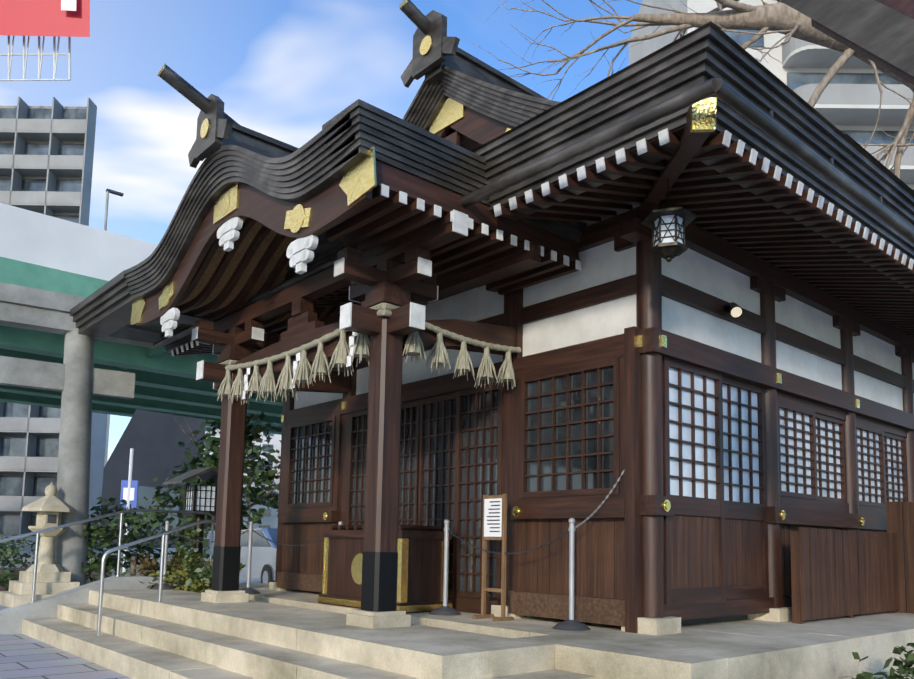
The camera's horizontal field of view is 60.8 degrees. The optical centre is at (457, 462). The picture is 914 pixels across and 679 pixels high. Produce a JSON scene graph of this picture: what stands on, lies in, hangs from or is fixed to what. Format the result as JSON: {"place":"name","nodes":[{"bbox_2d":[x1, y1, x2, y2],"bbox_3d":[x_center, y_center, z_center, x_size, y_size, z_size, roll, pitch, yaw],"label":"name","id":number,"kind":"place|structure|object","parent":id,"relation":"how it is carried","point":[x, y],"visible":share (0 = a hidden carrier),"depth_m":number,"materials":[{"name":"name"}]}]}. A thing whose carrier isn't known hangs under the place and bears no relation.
{"place":"outdoors","nodes":[
{"label":"outdoors","id":0,"kind":"place"},
{"bbox_2d":[0,548,260,678],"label":"ground","id":1,"kind":"structure","parent":0,"point":[22,656],"depth_m":7.41,"materials":[{"name":"grey stone"}]},
{"bbox_2d":[0,0,96,551],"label":"grey apartment building","id":2,"kind":"structure","parent":1,"relation":"on","point":[46,159],"depth_m":59.33,"materials":[{"name":"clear concrete"}]},
{"bbox_2d":[0,534,148,590],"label":"hedge","id":3,"kind":"object","parent":1,"relation":"on","point":[7,575],"visible":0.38,"depth_m":15.70,"materials":[{"name":"green plant"}]},
{"bbox_2d":[0,282,160,585],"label":"torii","id":4,"kind":"object","parent":1,"relation":"on","point":[77,379],"visible":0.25,"depth_m":10.60,"materials":[{"name":"concrete"}]},
{"bbox_2d":[88,412,109,550],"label":"building","id":5,"kind":"structure","parent":1,"relation":"on","point":[100,426],"depth_m":64.72,"materials":[{"name":"glass"}]},
{"bbox_2d":[120,448,138,575],"bbox_3d":[-8.961,1.408,21.136,0.453,3.600,0.099,2,-6,-5],"label":"street sign","id":6,"kind":"object","parent":1,"relation":"on","point":[129,489],"visible":0.56,"depth_m":21.17,"materials":[{"name":"blue metal"}]},
{"bbox_2d":[78,497,212,581],"bbox_3d":[-4.710,1.476,11.406,1.885,1.940,2.337,-3,-7,36],"label":"green shrub","id":7,"kind":"object","parent":1,"relation":"on","point":[97,533],"visible":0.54,"depth_m":11.41,"materials":[{"name":"green plant"}]},
{"bbox_2d":[0,189,303,434],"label":"elevated highway","id":8,"kind":"structure","parent":1,"relation":"on","point":[45,252],"depth_m":29.98,"materials":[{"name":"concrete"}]},
{"bbox_2d":[99,409,205,547],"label":"dark grey building","id":9,"kind":"structure","parent":1,"relation":"on","point":[151,438],"depth_m":25.66,"materials":[{"name":"clear concrete"}]},
{"bbox_2d":[129,550,209,589],"bbox_3d":[-3.996,1.720,10.747,1.104,1.015,1.073,-2,-7,28],"label":"russet shrub","id":10,"kind":"object","parent":1,"relation":"on","point":[146,565],"visible":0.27,"depth_m":10.60,"materials":[{"name":"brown plant"}]},
{"bbox_2d":[163,467,217,557],"bbox_3d":[-4.020,1.221,12.061,0.920,2.280,0.760,6,-8,-41],"label":"wooden lantern","id":11,"kind":"object","parent":1,"relation":"on","point":[200,498],"visible":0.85,"depth_m":12.02,"materials":[{"name":"wood"},{"name":"dark wood"},{"name":"paper"}]},
{"bbox_2d":[163,545,245,592],"bbox_3d":[-3.401,1.651,10.358,0.902,1.096,1.095,0,-6,14],"label":"yellow shrub","id":12,"kind":"object","parent":1,"relation":"on","point":[201,582],"visible":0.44,"depth_m":10.22,"materials":[{"name":"green plant"}]},
{"bbox_2d":[143,409,281,533],"bbox_3d":[-3.777,0.816,13.597,2.825,3.424,2.742,1,-6,4],"label":"evergreen tree","id":13,"kind":"object","parent":1,"relation":"on","point":[257,495],"visible":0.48,"depth_m":13.14,"materials":[{"name":"green plant"}]},
{"bbox_2d":[239,528,276,582],"bbox_3d":[-4.345,2.363,19.099,1.810,1.455,4.590,5,-7,-34],"label":"sedan car","id":14,"kind":"object","parent":1,"relation":"on","point":[263,562],"visible":0.15,"depth_m":17.89,"materials":[{"name":"grey paint"}]},
{"bbox_2d":[0,575,913,678],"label":"stone platform","id":15,"kind":"structure","parent":1,"relation":"on","point":[267,633],"depth_m":6.15,"materials":[{"name":"stone"}]},
{"bbox_2d":[0,482,79,607],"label":"stone lantern","id":16,"kind":"object","parent":15,"relation":"on","point":[52,578],"visible":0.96,"depth_m":10.12,"materials":[{"name":"stone"}]},
{"bbox_2d":[0,509,213,602],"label":"handrail","id":17,"kind":"object","parent":15,"relation":"on","point":[37,533],"visible":0.9,"depth_m":10.34,"materials":[{"name":"silver metal"}]},
{"bbox_2d":[96,520,215,635],"bbox_3d":[-3.165,1.199,8.321,1.246,1.206,0.090,6,-8,-41],"label":"handrail","id":18,"kind":"object","parent":15,"relation":"on","point":[109,551],"visible":0.71,"depth_m":8.23,"materials":[{"name":"silver metal"}]},
{"bbox_2d":[152,521,174,589],"bbox_3d":[-3.937,1.242,10.485,0.315,0.915,0.320,6,-8,-41],"label":"stanchion","id":19,"kind":"object","parent":15,"relation":"on","point":[166,586],"visible":0.83,"depth_m":10.46,"materials":[{"name":"silver metal"}]},
{"bbox_2d":[169,521,260,593],"bbox_3d":[-3.198,1.230,10.237,1.545,0.915,0.315,-2,-7,29],"label":"stanchion","id":20,"kind":"object","parent":15,"relation":"on","point":[248,589],"visible":0.71,"depth_m":9.93,"materials":[{"name":"grey metal"}]},
{"bbox_2d":[191,210,540,628],"bbox_3d":[-1.212,-0.132,7.998,2.006,3.255,4.776,6,-8,-41],"label":"porch frame","id":21,"kind":"object","parent":15,"relation":"on","point":[408,287],"visible":0.88,"depth_m":6.85,"materials":[{"name":"brown wood"}]},
{"bbox_2d":[70,64,584,337],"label":"porch roof","id":22,"kind":"structure","parent":21,"relation":"on","point":[255,213],"depth_m":6.84,"materials":[{"name":"black metal"}]},
{"bbox_2d":[217,302,520,405],"bbox_3d":[-1.332,-0.917,7.626,1.527,0.627,3.614,13,-14,-64],"label":"shimenawa rope","id":23,"kind":"object","parent":22,"relation":"attached to","point":[304,371],"visible":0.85,"depth_m":7.22,"materials":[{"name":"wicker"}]},
{"bbox_2d":[318,525,452,613],"bbox_3d":[-0.790,1.100,8.264,0.670,0.856,1.490,6,-8,-41],"label":"offering box","id":24,"kind":"object","parent":15,"relation":"on","point":[420,549],"visible":0.62,"depth_m":7.87,"materials":[{"name":"brown wood"}]},
{"bbox_2d":[429,520,460,614],"bbox_3d":[-0.116,1.014,7.596,0.315,0.915,0.320,6,-8,-41],"label":"stanchion","id":25,"kind":"object","parent":15,"relation":"on","point":[444,609],"visible":0.96,"depth_m":7.56,"materials":[{"name":"silver metal"}]},
{"bbox_2d":[472,494,513,620],"bbox_3d":[0.332,0.863,7.149,0.240,1.140,0.300,6,-8,-41],"label":"notice stand","id":26,"kind":"object","parent":15,"relation":"on","point":[494,524],"visible":1,"depth_m":7.14,"materials":[{"name":"brown wood"}]},
{"bbox_2d":[448,469,624,630],"bbox_3d":[0.551,0.680,6.852,2.022,1.450,0.349,-4,-8,40],"label":"stanchion","id":27,"kind":"object","parent":15,"relation":"on","point":[571,623],"visible":0.98,"depth_m":6.45,"materials":[{"name":"grey metal"}]},
{"bbox_2d":[269,203,913,634],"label":"shrine hall","id":28,"kind":"structure","parent":15,"relation":"on","point":[759,429],"depth_m":7.46,"materials":[{"name":"brown wood"}]},
{"bbox_2d":[153,0,913,356],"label":"roof","id":29,"kind":"structure","parent":28,"relation":"on","point":[731,140],"depth_m":6.04,"materials":[{"name":"black wood"}]},
{"bbox_2d":[641,179,696,261],"bbox_3d":[1.577,-1.853,5.825,0.410,0.727,0.355,6,-8,-41],"label":"hanging lantern","id":30,"kind":"object","parent":29,"relation":"hanging from","point":[667,223],"visible":1,"depth_m":5.74,"materials":[{"name":"brown metal"}]},
{"bbox_2d":[724,302,742,317],"bbox_3d":[2.566,-1.417,7.263,0.152,0.182,0.250,2,-6,-13],"label":"light fixture","id":31,"kind":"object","parent":28,"relation":"attached to","point":[734,310],"depth_m":7.17,"materials":[{"name":"black metal"}]},
{"bbox_2d":[790,501,913,623],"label":"side fence","id":32,"kind":"object","parent":15,"relation":"on","point":[844,573],"visible":0.96,"depth_m":8.05,"materials":[{"name":"brown wood"}]},
{"bbox_3d":[7.280,2.154,7.840,13.300,0.080,2.830,6,-8,-41],"label":"soil bed","id":33,"kind":"object","parent":1,"relation":"on","visible":0},
{"bbox_2d":[474,0,913,178],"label":"bare tree","id":34,"kind":"object","parent":33,"relation":"on","point":[782,18],"visible":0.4,"depth_m":9.83,"materials":[{"name":"brown plant"}]},
{"bbox_2d":[838,643,913,678],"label":"plants","id":35,"kind":"object","parent":33,"relation":"on","point":[905,669],"visible":1,"depth_m":5.51,"materials":[{"name":"green plant"}]},
{"bbox_2d":[192,426,280,553],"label":"white building tower","id":36,"kind":"structure","parent":0,"point":[270,520],"depth_m":64.90,"materials":[{"name":"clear glass"}]},
{"bbox_2d":[252,521,342,545],"bbox_3d":[-1.987,1.163,9.377,1.746,0.915,0.317,-2,-7,30],"label":"stanchion","id":37,"kind":"object","parent":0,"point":[340,522],"visible":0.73,"depth_m":9.45,"materials":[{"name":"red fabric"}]},
{"bbox_2d":[0,0,641,460],"label":"sky","id":38,"kind":"structure","parent":0,"point":[281,70],"materials":[{"name":"blue"}]},
{"bbox_2d":[629,0,913,190],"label":"apartment building","id":39,"kind":"structure","parent":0,"point":[848,102],"depth_m":37.67,"materials":[{"name":"white concrete"}]},
{"bbox_2d":[781,0,913,84],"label":"roof eave","id":40,"kind":"object","parent":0,"point":[880,32],"visible":1,"depth_m":2.85,"materials":[{"name":"grey wood"}]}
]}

